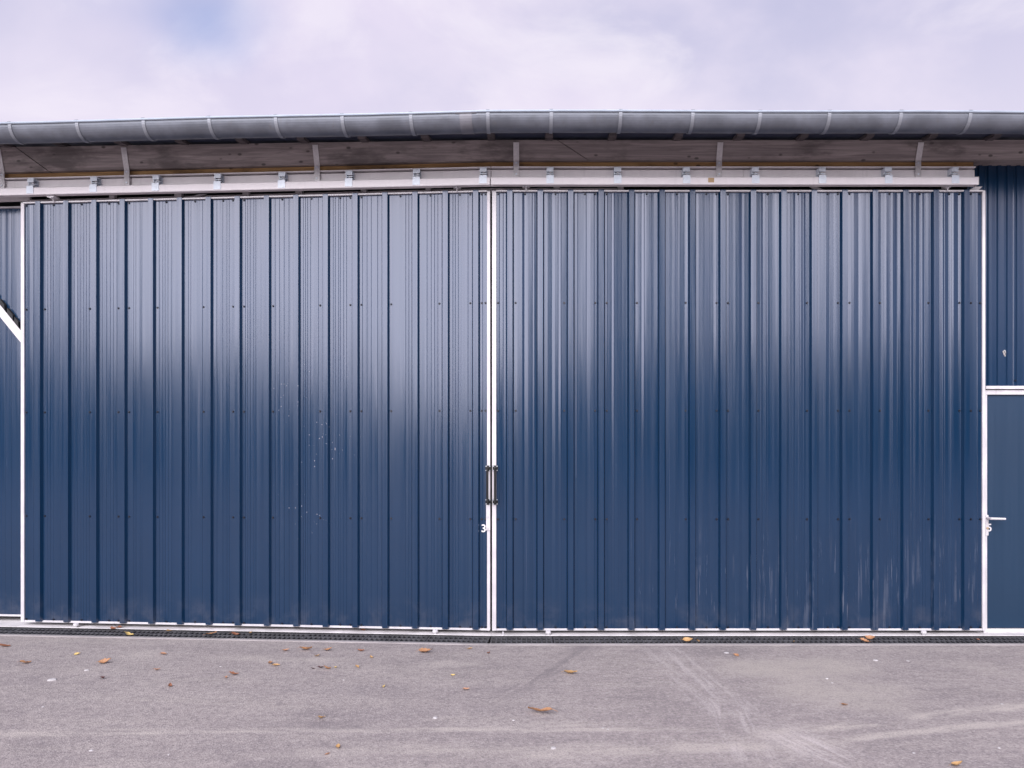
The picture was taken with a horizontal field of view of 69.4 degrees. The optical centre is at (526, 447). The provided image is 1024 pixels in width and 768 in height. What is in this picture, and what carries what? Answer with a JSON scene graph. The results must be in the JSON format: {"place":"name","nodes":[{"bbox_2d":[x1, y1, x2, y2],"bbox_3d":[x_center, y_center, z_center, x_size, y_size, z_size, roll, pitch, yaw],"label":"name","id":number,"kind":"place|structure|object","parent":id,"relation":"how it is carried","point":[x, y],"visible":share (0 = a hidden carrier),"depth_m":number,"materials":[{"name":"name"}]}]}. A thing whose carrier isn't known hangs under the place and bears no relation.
{"place":"outdoors","nodes":[
{"label":"outdoors","id":0,"kind":"place"},
{"bbox_2d":[0,636,1023,767],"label":"ground","id":1,"kind":"structure","parent":0,"point":[749,706],"depth_m":4.41,"materials":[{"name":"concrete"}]},
{"bbox_2d":[97,658,110,662],"bbox_3d":[-3.014,1.519,5.267,0.106,0.023,0.048,-10,27,-8],"label":"fallen leaf","id":2,"kind":"object","parent":1,"relation":"on","point":[104,660],"visible":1,"depth_m":5.28,"materials":[{"name":"orange plant"}]},
{"bbox_2d":[419,648,430,651],"bbox_3d":[-0.766,1.515,5.546,0.125,0.028,0.058,-7,12,-8],"label":"fallen leaf","id":3,"kind":"object","parent":1,"relation":"on","point":[423,649],"visible":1,"depth_m":5.55,"materials":[{"name":"orange plant"}]},
{"bbox_2d":[0,133,1023,621],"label":"hangar","id":4,"kind":"structure","parent":1,"relation":"on","point":[994,163],"depth_m":6.07,"materials":[{"name":"paint"}]},
{"bbox_2d":[0,167,978,196],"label":"door track","id":5,"kind":"object","parent":4,"relation":"attached to","point":[32,188],"depth_m":6.00,"materials":[{"name":"metal"}]},
{"bbox_2d":[0,206,20,615],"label":"wall","id":6,"kind":"structure","parent":5,"relation":"hanging from","point":[10,410],"depth_m":6.49,"materials":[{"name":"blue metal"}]},
{"bbox_2d":[21,186,490,630],"bbox_3d":[-2.309,-0.328,6.183,4.050,3.638,0.125,0,0,4],"label":"sliding door","id":7,"kind":"structure","parent":5,"relation":"hanging from","point":[268,410],"depth_m":6.18,"materials":[{"name":"blue metal"}]},
{"bbox_2d":[492,185,984,630],"bbox_3d":[1.734,-0.328,6.035,4.026,3.638,0.125,0,0,0],"label":"sliding door","id":8,"kind":"structure","parent":5,"relation":"hanging from","point":[736,410],"depth_m":6.04,"materials":[{"name":"blue metal"}]},
{"bbox_2d":[0,109,1023,144],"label":"gutter","id":9,"kind":"object","parent":4,"relation":"attached to","point":[619,121],"visible":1,"depth_m":5.42,"materials":[{"name":"metal"}]},
{"bbox_2d":[981,390,1023,632],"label":"side door","id":10,"kind":"structure","parent":4,"relation":"attached to","point":[1004,510],"depth_m":6.11,"materials":[{"name":"navy paint"},{"name":"white painted metal"},{"name":"bare metal handle"}]},
{"bbox_2d":[987,395,1023,627],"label":"door leaf","id":11,"kind":"structure","parent":10,"relation":"in","point":[1005,413],"depth_m":6.11,"materials":[{"name":"blue paint"}]},
{"bbox_2d":[0,627,1023,644],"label":"drain channel","id":12,"kind":"object","parent":1,"relation":"in","point":[480,640],"visible":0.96,"depth_m":5.97,"materials":[{"name":"grey metal"}]},
{"bbox_2d":[682,637,692,640],"bbox_3d":[1.262,1.510,5.834,0.103,0.021,0.052,-6,19,10],"label":"fallen leaf","id":13,"kind":"object","parent":12,"relation":"on","point":[686,639],"visible":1,"depth_m":5.84,"materials":[{"name":"plant"}]},
{"bbox_2d":[0,616,1023,635],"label":"concrete sill","id":14,"kind":"structure","parent":1,"relation":"on","point":[10,621],"depth_m":6.13,"materials":[{"name":"grey concrete"}]},
{"bbox_2d":[528,707,557,711],"bbox_3d":[0.096,1.510,4.273,0.192,0.025,0.041,-4,-10,26],"label":"fallen leaf","id":15,"kind":"object","parent":1,"relation":"on","point":[544,709],"visible":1,"depth_m":4.28,"materials":[{"name":"brown plant"}]},
{"bbox_2d":[951,761,961,764],"bbox_3d":[2.071,1.524,3.570,0.072,0.015,0.036,-11,-5,-8],"label":"fallen leaf","id":16,"kind":"object","parent":1,"relation":"on","point":[956,763],"visible":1,"depth_m":3.58,"materials":[{"name":"orange plant"}]},
{"bbox_2d":[0,0,1023,121],"label":"sky","id":17,"kind":"structure","parent":0,"point":[60,59],"materials":[{"name":"white"}]}
]}

